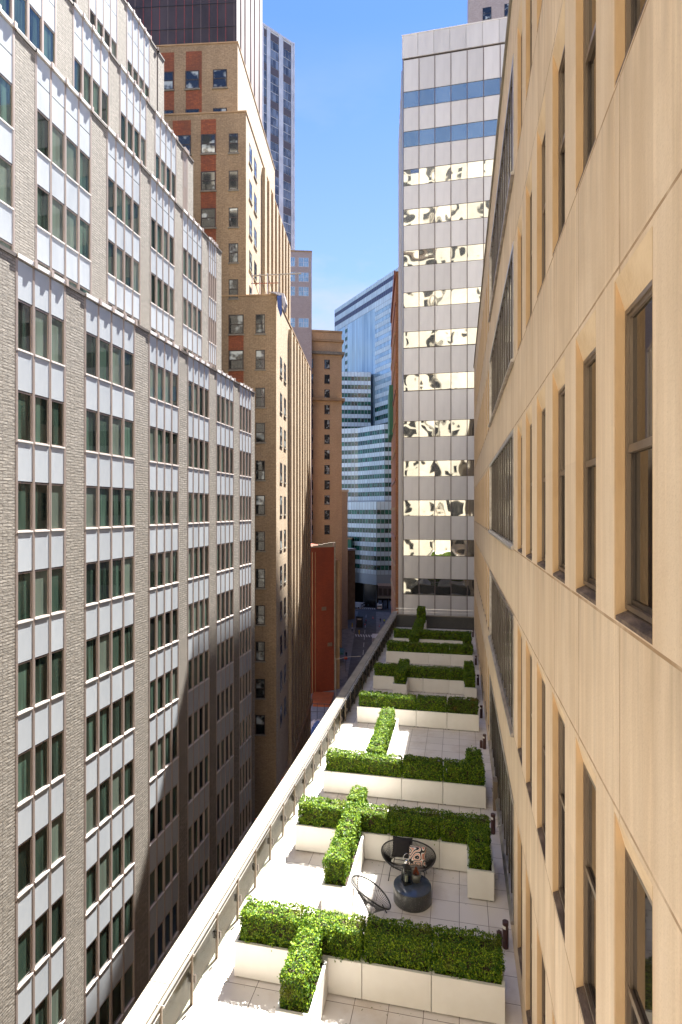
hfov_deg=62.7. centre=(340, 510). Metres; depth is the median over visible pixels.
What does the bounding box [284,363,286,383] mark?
street window
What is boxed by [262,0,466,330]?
sky
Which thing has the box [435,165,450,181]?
window
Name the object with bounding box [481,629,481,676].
window
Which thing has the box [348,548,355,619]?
corner building
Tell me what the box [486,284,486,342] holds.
window
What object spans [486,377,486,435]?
window
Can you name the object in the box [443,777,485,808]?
planter
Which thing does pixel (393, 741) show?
planter
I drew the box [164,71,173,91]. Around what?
window
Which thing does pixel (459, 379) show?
window
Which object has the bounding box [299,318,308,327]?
window
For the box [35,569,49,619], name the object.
window
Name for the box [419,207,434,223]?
window
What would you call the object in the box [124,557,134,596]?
window
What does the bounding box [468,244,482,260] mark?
window
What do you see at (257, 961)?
planter
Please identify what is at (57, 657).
window
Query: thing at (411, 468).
window
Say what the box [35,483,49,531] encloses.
window
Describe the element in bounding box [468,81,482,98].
window
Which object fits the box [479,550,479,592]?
window
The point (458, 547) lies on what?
window
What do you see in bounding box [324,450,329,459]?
window
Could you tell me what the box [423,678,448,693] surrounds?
planter
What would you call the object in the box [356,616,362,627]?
car
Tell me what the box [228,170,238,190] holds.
window
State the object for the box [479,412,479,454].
window
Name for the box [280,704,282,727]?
street window
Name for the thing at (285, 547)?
street window
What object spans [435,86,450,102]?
window
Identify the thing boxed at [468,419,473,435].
window
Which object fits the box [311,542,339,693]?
red walled building
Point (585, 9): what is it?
window
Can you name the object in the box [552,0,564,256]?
window
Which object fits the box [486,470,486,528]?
window
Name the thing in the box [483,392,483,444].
window
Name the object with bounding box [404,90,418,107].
window
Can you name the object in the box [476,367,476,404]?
window
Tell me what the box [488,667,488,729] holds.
window
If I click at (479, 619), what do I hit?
window
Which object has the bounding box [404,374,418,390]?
window
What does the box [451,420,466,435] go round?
window
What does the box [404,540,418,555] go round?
window
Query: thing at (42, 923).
window
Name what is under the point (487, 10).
window
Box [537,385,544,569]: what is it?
window
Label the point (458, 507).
window
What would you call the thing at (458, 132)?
window
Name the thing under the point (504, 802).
ribbon window
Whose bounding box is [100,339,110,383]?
window
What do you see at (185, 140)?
window
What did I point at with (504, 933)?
bollard light
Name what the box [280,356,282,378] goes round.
street window
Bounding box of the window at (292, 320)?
[290,318,294,326]
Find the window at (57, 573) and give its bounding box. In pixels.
[51,566,64,615]
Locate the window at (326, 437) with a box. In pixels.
[324,435,329,443]
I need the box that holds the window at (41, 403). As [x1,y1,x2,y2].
[35,395,49,445]
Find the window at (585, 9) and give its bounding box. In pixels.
[576,0,595,191]
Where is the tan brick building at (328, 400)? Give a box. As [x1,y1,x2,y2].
[312,330,344,647]
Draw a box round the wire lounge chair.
[351,874,390,916]
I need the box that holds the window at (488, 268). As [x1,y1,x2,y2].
[488,268,488,330]
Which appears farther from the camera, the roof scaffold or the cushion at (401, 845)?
the roof scaffold
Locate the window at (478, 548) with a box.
[478,548,478,588]
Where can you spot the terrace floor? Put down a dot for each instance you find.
(286, 876)
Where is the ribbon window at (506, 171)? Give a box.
[488,54,513,321]
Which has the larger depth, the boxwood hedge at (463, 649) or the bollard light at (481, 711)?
the boxwood hedge at (463, 649)
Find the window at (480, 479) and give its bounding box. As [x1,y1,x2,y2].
[480,479,480,524]
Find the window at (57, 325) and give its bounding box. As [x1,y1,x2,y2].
[51,315,64,366]
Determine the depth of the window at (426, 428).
51.49 m
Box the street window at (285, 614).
[284,597,286,616]
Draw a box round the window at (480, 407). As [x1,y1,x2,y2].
[480,407,480,452]
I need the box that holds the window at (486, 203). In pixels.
[484,201,488,216]
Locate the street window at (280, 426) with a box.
[280,426,282,447]
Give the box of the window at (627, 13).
[614,0,646,88]
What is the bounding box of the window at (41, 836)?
[35,823,49,883]
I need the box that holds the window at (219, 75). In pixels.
[212,69,227,89]
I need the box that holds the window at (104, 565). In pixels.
[100,560,110,602]
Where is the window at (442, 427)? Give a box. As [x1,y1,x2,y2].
[435,420,450,435]
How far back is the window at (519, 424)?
10.69 m
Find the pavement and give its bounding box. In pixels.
[311,611,390,720]
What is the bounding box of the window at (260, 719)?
[255,715,265,735]
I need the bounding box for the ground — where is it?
[347,606,390,679]
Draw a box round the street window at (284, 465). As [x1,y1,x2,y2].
[284,465,286,483]
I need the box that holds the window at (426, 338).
[419,330,434,346]
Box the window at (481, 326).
[481,326,481,373]
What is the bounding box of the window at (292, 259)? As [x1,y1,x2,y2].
[290,257,294,266]
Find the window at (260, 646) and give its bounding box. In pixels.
[255,641,265,662]
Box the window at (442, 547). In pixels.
[435,540,450,555]
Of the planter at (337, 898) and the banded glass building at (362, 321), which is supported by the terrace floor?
the planter at (337, 898)
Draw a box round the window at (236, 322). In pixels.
[228,314,244,335]
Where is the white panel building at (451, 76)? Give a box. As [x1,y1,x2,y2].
[398,17,506,616]
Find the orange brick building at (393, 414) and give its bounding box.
[388,271,397,613]
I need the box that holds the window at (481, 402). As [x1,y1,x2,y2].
[481,402,481,449]
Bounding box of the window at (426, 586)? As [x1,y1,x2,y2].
[419,579,434,594]
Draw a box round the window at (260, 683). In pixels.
[255,679,265,699]
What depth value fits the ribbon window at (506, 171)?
14.25 m
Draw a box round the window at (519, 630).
[518,625,521,765]
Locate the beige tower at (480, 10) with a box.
[467,0,508,22]
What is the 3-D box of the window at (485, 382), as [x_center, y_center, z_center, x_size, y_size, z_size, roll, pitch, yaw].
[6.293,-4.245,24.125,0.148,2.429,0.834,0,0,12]
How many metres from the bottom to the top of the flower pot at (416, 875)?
0.363 m
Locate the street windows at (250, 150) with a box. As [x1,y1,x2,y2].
[249,143,286,718]
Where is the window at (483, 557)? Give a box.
[483,557,483,609]
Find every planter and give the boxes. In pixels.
[234,931,363,998]
[275,957,327,1023]
[295,820,389,860]
[322,833,364,918]
[323,767,402,799]
[357,705,416,726]
[362,941,431,1011]
[373,673,422,691]
[386,650,428,664]
[386,719,398,755]
[389,829,439,868]
[393,636,431,643]
[393,678,408,693]
[402,773,442,804]
[416,710,446,728]
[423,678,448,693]
[429,652,450,665]
[432,639,450,644]
[432,956,504,1023]
[440,837,491,871]
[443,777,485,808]
[447,711,478,731]
[449,679,475,694]
[451,654,472,666]
[452,640,471,648]
[464,682,476,699]
[467,846,493,901]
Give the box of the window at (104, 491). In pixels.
[100,487,110,528]
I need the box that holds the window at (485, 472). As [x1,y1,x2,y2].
[485,472,485,528]
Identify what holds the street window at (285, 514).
in the ochre brick tower at (212, 118)
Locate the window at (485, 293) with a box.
[485,293,485,349]
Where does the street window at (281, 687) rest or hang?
in the ochre brick tower at (212, 118)
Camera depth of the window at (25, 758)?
20.47 m
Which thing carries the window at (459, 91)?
in the white panel building at (451, 76)
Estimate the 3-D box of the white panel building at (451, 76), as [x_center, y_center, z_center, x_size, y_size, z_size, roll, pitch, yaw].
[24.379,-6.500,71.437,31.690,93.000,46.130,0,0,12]
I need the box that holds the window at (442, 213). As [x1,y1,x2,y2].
[435,205,450,221]
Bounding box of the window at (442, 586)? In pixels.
[435,579,450,594]
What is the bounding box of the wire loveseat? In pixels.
[381,839,435,880]
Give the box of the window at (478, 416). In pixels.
[478,416,478,457]
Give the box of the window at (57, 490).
[51,484,64,530]
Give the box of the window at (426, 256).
[419,249,434,264]
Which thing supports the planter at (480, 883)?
on the terrace floor
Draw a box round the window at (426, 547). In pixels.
[419,540,434,555]
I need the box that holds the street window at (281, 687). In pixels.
[280,670,282,692]
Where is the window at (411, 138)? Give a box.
[404,130,418,146]
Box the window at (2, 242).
[0,238,11,249]
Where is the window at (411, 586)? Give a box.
[404,578,418,593]
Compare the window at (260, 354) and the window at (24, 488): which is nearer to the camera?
the window at (24, 488)
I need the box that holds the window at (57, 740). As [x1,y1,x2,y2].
[51,730,64,784]
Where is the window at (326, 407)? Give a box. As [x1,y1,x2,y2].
[324,405,329,414]
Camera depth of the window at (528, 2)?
9.35 m
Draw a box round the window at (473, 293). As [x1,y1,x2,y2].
[468,287,480,302]
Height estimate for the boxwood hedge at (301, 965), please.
0.764 m
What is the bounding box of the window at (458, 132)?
[451,124,466,140]
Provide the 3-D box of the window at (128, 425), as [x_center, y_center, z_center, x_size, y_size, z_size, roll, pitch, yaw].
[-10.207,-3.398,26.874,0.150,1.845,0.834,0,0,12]
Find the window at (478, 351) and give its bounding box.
[478,351,478,392]
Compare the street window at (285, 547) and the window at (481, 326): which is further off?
the street window at (285, 547)
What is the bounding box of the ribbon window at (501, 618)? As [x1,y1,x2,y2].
[488,570,513,736]
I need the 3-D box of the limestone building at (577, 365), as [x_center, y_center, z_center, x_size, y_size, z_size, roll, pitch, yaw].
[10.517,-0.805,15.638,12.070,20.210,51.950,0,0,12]
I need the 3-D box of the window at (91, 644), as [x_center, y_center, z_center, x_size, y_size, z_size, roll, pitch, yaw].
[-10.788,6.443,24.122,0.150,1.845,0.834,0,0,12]
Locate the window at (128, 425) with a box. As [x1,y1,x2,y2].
[124,419,134,459]
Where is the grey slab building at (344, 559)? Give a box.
[342,490,348,628]
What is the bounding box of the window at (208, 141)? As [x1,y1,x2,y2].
[200,134,216,154]
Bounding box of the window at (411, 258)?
[404,250,418,265]
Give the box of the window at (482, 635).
[482,635,482,684]
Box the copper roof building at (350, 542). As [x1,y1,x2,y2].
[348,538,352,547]
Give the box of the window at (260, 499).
[255,495,265,515]
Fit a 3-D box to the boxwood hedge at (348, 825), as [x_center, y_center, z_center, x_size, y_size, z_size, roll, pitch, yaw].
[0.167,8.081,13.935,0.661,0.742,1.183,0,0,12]
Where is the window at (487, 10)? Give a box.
[482,7,491,20]
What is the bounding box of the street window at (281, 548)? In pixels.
[280,530,282,550]
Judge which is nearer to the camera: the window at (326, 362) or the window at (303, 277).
the window at (303, 277)
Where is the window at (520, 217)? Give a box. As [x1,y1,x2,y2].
[518,206,521,348]
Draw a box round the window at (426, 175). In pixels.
[419,167,434,183]
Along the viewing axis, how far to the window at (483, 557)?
25.86 m
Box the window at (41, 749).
[35,739,49,795]
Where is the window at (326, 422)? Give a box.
[324,420,329,429]
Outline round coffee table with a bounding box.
[393,873,430,912]
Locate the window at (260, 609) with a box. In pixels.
[255,605,265,625]
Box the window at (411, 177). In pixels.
[404,169,418,185]
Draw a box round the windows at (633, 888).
[526,738,652,1023]
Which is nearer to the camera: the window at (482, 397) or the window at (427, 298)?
the window at (482, 397)
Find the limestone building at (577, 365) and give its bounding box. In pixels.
[473,0,681,1023]
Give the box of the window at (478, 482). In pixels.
[478,482,478,523]
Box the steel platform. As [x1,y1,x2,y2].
[311,692,333,706]
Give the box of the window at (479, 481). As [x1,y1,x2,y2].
[479,481,479,523]
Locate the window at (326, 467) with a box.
[324,465,329,474]
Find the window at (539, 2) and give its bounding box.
[537,0,541,30]
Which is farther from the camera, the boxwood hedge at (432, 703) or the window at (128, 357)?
the window at (128, 357)
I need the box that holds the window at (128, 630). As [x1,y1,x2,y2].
[124,624,134,665]
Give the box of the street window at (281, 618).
[280,600,282,621]
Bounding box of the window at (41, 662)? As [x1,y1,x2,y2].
[35,654,49,707]
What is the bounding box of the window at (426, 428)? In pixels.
[419,421,434,436]
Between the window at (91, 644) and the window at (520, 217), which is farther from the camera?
the window at (91, 644)
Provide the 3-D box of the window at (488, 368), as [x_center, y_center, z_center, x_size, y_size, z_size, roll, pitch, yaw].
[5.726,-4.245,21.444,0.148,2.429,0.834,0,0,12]
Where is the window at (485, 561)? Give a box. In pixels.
[485,561,485,617]
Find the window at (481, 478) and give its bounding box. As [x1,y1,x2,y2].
[481,478,481,525]
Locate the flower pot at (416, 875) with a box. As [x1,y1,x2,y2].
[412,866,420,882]
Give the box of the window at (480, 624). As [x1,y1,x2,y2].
[480,624,480,669]
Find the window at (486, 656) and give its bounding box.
[486,656,486,714]
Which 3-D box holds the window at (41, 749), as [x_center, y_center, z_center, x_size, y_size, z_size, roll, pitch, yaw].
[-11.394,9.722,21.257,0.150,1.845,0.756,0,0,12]
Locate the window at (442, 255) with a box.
[435,247,450,263]
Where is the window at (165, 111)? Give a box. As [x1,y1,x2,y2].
[164,110,173,113]
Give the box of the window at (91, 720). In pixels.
[85,712,97,761]
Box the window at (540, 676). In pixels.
[537,662,544,859]
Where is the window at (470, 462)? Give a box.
[468,460,473,475]
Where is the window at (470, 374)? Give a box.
[468,372,473,387]
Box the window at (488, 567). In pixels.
[488,567,488,629]
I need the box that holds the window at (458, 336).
[451,328,466,344]
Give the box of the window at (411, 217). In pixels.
[404,209,418,225]
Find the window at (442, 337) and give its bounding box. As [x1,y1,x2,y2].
[435,329,450,345]
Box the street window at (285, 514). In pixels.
[284,496,286,515]
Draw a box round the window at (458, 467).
[451,460,466,475]
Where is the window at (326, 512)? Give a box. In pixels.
[324,510,329,519]
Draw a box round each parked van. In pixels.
[355,602,362,607]
[377,603,382,609]
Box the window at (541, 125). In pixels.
[537,94,544,297]
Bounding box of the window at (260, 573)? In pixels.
[255,569,265,589]
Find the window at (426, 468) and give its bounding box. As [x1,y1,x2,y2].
[419,461,434,476]
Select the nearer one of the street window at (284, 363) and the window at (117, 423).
the window at (117, 423)
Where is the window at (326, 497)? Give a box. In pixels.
[324,495,329,504]
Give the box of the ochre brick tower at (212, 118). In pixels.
[155,41,312,817]
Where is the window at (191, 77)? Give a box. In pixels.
[184,70,199,90]
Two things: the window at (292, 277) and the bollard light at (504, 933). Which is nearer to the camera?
the bollard light at (504, 933)
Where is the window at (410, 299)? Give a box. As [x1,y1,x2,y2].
[404,292,418,307]
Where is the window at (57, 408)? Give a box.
[51,399,64,448]
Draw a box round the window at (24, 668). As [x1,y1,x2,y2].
[17,659,32,715]
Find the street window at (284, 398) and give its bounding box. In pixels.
[284,398,286,417]
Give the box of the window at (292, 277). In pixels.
[290,272,294,281]
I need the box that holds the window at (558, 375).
[552,355,564,583]
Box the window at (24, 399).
[17,390,32,443]
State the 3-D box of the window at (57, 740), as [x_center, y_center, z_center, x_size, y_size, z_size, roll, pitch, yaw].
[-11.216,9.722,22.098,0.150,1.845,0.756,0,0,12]
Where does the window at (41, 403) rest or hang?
in the banded office building at (126, 612)
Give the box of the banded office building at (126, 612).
[0,0,254,1023]
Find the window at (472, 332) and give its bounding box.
[468,328,476,343]
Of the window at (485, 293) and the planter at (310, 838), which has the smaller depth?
the planter at (310, 838)
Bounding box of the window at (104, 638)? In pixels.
[100,632,110,677]
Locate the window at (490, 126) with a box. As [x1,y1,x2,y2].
[484,119,496,136]
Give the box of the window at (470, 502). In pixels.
[468,500,473,515]
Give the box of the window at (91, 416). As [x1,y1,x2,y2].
[85,409,97,453]
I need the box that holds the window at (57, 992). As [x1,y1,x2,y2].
[51,976,64,1023]
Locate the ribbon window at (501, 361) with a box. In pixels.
[488,241,513,426]
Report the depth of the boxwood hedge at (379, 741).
19.03 m
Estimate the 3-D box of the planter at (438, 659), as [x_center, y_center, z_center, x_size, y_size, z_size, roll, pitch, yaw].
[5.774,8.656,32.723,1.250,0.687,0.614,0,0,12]
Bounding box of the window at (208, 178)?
[200,171,216,191]
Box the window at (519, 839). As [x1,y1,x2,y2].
[518,827,521,977]
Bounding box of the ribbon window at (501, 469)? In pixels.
[488,428,513,549]
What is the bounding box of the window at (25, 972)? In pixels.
[17,925,32,990]
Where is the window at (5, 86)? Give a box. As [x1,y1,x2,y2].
[0,74,13,129]
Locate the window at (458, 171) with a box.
[451,163,466,179]
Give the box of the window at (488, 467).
[488,467,488,530]
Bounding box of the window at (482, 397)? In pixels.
[482,397,482,446]
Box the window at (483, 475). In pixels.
[483,475,483,526]
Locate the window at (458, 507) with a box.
[451,500,466,515]
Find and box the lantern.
[401,853,411,885]
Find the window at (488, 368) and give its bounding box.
[488,368,488,430]
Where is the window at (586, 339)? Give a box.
[576,309,595,604]
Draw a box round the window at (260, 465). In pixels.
[255,461,265,480]
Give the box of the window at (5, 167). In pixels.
[0,156,13,209]
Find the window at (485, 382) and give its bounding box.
[485,382,485,438]
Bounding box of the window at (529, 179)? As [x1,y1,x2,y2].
[526,157,531,327]
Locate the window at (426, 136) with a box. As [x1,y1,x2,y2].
[419,128,434,144]
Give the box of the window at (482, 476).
[482,476,482,526]
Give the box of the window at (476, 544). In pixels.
[476,544,476,580]
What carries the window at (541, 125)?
in the limestone building at (577, 365)
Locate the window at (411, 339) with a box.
[404,331,418,347]
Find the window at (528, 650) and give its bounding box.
[526,641,531,806]
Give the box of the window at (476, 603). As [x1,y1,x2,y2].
[476,603,476,639]
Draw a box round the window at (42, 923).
[35,908,49,971]
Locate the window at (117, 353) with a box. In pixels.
[112,344,123,387]
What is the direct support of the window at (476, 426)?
in the limestone building at (577, 365)
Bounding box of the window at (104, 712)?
[100,704,110,751]
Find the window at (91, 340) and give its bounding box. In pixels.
[85,332,97,378]
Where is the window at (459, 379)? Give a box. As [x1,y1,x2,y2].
[451,372,466,388]
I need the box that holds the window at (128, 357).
[124,350,134,391]
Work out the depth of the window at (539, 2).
8.02 m
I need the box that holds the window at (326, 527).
[324,525,329,534]
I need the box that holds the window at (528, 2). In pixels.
[526,0,531,97]
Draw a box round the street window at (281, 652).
[280,635,282,656]
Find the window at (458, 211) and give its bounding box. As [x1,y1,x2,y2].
[451,203,466,220]
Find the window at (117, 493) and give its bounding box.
[112,488,123,527]
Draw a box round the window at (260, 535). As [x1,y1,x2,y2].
[255,531,265,551]
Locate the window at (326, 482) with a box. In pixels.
[324,480,329,489]
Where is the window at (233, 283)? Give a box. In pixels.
[228,279,238,299]
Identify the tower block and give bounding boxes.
[126,0,261,120]
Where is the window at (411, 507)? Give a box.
[404,500,418,515]
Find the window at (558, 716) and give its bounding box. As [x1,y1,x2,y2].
[552,691,564,942]
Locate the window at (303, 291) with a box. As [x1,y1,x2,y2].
[299,287,308,295]
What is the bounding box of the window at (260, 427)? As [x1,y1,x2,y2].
[255,423,265,443]
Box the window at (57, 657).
[51,648,64,699]
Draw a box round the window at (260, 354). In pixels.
[255,350,265,370]
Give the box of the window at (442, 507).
[435,500,450,515]
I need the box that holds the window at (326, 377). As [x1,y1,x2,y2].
[324,375,329,383]
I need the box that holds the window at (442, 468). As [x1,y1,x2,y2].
[435,460,450,475]
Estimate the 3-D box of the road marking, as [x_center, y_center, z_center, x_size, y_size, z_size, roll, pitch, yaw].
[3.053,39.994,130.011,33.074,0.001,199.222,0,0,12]
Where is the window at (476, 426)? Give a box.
[476,426,476,463]
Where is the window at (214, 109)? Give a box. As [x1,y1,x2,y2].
[213,108,226,111]
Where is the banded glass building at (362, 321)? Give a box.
[334,268,397,608]
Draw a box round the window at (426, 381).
[419,374,434,389]
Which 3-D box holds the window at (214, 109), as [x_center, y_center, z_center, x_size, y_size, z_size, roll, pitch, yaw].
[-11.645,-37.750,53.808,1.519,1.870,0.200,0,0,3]
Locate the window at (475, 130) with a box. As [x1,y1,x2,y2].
[468,121,482,138]
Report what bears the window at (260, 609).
in the ochre brick tower at (212, 118)
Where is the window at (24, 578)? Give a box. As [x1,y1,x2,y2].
[17,571,32,623]
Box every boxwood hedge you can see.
[238,895,306,951]
[277,927,323,1013]
[297,793,347,828]
[298,905,366,962]
[322,835,355,886]
[325,747,365,773]
[334,810,361,860]
[341,799,391,834]
[346,784,368,806]
[358,690,387,707]
[362,752,402,777]
[362,912,433,971]
[364,725,389,756]
[373,662,396,676]
[374,706,395,740]
[386,640,405,651]
[386,692,416,709]
[388,804,440,844]
[393,628,410,637]
[394,665,407,683]
[396,664,449,679]
[398,658,409,665]
[402,753,443,781]
[405,641,451,653]
[408,630,419,641]
[410,629,451,640]
[411,617,423,629]
[416,606,425,623]
[416,694,447,712]
[429,924,505,984]
[437,809,491,845]
[443,757,485,785]
[446,696,479,714]
[449,666,475,680]
[451,631,471,640]
[451,643,473,654]
[462,632,471,643]
[463,660,474,668]
[463,669,475,687]
[465,745,482,764]
[466,824,492,870]
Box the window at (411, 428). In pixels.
[404,421,418,436]
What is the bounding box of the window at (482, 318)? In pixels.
[482,318,482,367]
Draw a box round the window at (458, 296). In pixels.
[451,288,466,304]
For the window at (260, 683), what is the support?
in the ochre brick tower at (212, 118)
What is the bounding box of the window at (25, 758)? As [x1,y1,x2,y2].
[17,748,32,807]
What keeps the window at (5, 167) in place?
in the banded office building at (126, 612)
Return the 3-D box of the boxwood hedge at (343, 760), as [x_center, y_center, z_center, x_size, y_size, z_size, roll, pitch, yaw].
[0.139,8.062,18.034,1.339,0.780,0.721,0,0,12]
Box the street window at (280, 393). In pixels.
[280,393,282,414]
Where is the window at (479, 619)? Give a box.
[479,619,479,661]
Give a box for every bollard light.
[480,705,482,717]
[480,734,485,748]
[491,813,494,834]
[497,919,508,949]
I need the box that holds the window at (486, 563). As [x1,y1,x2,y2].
[486,563,486,621]
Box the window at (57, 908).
[51,894,64,953]
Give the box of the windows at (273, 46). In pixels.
[264,36,290,249]
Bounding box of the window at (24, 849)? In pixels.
[17,836,32,898]
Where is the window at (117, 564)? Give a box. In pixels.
[112,558,123,599]
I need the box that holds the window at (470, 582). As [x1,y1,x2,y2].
[468,580,473,595]
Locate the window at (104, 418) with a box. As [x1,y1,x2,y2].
[100,413,110,455]
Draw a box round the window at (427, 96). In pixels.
[419,88,434,105]
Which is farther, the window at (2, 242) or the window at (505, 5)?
the window at (505, 5)
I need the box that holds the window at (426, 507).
[419,500,434,515]
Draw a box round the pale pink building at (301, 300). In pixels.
[290,250,311,542]
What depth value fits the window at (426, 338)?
51.49 m
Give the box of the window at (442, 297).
[435,289,450,304]
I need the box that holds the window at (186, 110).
[185,109,198,112]
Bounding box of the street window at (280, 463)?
[280,463,282,482]
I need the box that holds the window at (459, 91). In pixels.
[451,83,466,100]
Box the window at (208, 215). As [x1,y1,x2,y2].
[201,208,216,228]
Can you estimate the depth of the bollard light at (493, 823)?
15.54 m
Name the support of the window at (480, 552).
in the limestone building at (577, 365)
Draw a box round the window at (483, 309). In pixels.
[483,309,483,361]
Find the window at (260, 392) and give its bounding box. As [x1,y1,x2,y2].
[255,388,265,408]
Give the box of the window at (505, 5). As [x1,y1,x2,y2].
[504,3,508,16]
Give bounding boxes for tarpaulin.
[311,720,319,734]
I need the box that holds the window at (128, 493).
[124,488,134,526]
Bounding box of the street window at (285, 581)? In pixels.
[284,563,286,582]
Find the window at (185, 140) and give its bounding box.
[176,135,191,155]
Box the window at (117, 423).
[112,416,123,457]
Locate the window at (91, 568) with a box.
[85,562,97,606]
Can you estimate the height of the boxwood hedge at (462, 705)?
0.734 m
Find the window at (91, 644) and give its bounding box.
[85,637,97,683]
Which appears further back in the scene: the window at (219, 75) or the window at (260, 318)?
the window at (219, 75)
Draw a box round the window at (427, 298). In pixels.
[419,291,434,306]
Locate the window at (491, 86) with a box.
[484,78,499,95]
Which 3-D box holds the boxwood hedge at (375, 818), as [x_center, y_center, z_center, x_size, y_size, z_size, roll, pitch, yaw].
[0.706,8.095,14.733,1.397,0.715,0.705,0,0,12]
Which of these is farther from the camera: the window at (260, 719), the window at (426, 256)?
the window at (426, 256)
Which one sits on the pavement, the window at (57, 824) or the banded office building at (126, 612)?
the banded office building at (126, 612)
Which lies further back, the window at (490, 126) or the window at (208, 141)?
the window at (208, 141)
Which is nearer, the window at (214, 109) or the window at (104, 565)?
the window at (104, 565)
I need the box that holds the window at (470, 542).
[468,540,473,555]
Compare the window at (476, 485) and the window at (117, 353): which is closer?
the window at (117, 353)
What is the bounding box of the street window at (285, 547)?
[284,529,286,548]
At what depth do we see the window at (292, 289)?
150.12 m
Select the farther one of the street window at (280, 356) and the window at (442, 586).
the street window at (280, 356)
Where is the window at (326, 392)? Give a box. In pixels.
[324,389,329,397]
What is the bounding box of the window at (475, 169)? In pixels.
[468,161,482,177]
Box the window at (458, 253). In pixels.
[451,245,466,261]
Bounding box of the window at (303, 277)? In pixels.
[299,272,308,281]
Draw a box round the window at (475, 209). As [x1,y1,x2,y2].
[468,201,482,218]
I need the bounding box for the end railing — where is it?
[396,608,473,629]
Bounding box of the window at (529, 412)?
[526,404,531,560]
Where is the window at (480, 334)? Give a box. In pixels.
[480,334,480,379]
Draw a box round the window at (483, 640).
[483,640,483,691]
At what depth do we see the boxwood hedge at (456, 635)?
35.75 m
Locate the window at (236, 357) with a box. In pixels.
[228,350,244,370]
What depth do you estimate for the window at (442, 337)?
51.18 m
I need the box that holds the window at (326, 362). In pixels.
[324,360,329,369]
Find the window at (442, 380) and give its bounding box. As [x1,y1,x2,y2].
[435,373,450,389]
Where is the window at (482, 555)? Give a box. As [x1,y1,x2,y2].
[482,555,482,605]
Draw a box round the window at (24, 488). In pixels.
[17,482,32,532]
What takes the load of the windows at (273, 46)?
in the striped tower at (278, 86)
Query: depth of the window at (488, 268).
21.83 m
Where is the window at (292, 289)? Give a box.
[290,286,294,295]
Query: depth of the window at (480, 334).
29.87 m
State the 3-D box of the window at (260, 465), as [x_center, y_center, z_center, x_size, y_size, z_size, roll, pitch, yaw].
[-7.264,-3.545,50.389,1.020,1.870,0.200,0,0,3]
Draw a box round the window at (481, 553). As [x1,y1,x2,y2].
[481,553,481,601]
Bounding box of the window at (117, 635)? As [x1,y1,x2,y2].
[112,628,123,671]
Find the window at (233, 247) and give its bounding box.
[228,243,238,263]
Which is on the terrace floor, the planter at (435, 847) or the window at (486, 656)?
the planter at (435, 847)
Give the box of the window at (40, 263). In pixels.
[37,260,49,270]
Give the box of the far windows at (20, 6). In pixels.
[0,0,251,1023]
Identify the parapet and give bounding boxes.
[122,611,397,1023]
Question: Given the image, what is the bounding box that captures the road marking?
[355,607,374,651]
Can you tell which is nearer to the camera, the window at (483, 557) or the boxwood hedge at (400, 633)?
the window at (483, 557)
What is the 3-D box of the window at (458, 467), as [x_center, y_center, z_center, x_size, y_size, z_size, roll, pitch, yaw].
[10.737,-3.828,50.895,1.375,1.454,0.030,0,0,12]
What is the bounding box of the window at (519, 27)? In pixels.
[517,0,521,146]
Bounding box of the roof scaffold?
[251,273,300,316]
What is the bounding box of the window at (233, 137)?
[228,133,238,153]
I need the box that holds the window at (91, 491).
[85,486,97,528]
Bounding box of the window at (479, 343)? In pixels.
[479,343,479,385]
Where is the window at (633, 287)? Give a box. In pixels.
[614,225,652,644]
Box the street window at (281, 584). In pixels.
[280,566,282,586]
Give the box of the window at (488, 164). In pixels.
[484,159,492,175]
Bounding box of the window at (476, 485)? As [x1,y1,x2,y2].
[476,485,476,521]
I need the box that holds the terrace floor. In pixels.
[176,627,522,1023]
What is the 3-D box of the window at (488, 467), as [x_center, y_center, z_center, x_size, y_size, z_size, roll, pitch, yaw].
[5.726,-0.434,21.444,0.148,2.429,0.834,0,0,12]
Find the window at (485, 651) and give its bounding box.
[485,651,485,706]
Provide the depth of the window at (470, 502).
50.66 m
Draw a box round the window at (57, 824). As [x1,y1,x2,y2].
[51,812,64,868]
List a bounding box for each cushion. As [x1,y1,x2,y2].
[392,836,412,857]
[409,845,425,866]
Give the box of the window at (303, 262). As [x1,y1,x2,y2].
[299,257,308,266]
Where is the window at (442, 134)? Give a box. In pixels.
[435,126,450,142]
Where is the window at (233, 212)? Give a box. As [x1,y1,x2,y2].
[228,207,238,228]
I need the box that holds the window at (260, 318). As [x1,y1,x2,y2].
[255,314,265,334]
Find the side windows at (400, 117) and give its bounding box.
[398,71,401,613]
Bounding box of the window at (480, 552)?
[480,552,480,597]
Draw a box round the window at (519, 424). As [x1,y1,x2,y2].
[517,419,521,553]
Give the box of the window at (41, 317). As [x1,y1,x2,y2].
[35,307,49,360]
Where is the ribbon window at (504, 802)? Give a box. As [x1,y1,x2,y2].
[488,675,513,924]
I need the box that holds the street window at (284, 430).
[284,430,286,449]
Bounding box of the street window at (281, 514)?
[280,496,282,515]
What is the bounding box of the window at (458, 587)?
[451,580,466,595]
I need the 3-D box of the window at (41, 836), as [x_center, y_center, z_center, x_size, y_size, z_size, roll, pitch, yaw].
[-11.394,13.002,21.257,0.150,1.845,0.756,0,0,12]
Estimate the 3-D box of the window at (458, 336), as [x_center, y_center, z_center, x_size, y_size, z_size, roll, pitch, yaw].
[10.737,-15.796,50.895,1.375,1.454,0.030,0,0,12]
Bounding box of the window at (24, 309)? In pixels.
[17,299,32,354]
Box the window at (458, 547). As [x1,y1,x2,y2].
[451,540,466,555]
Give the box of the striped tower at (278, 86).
[262,22,294,249]
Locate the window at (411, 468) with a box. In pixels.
[404,461,418,475]
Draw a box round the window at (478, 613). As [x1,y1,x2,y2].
[478,613,478,654]

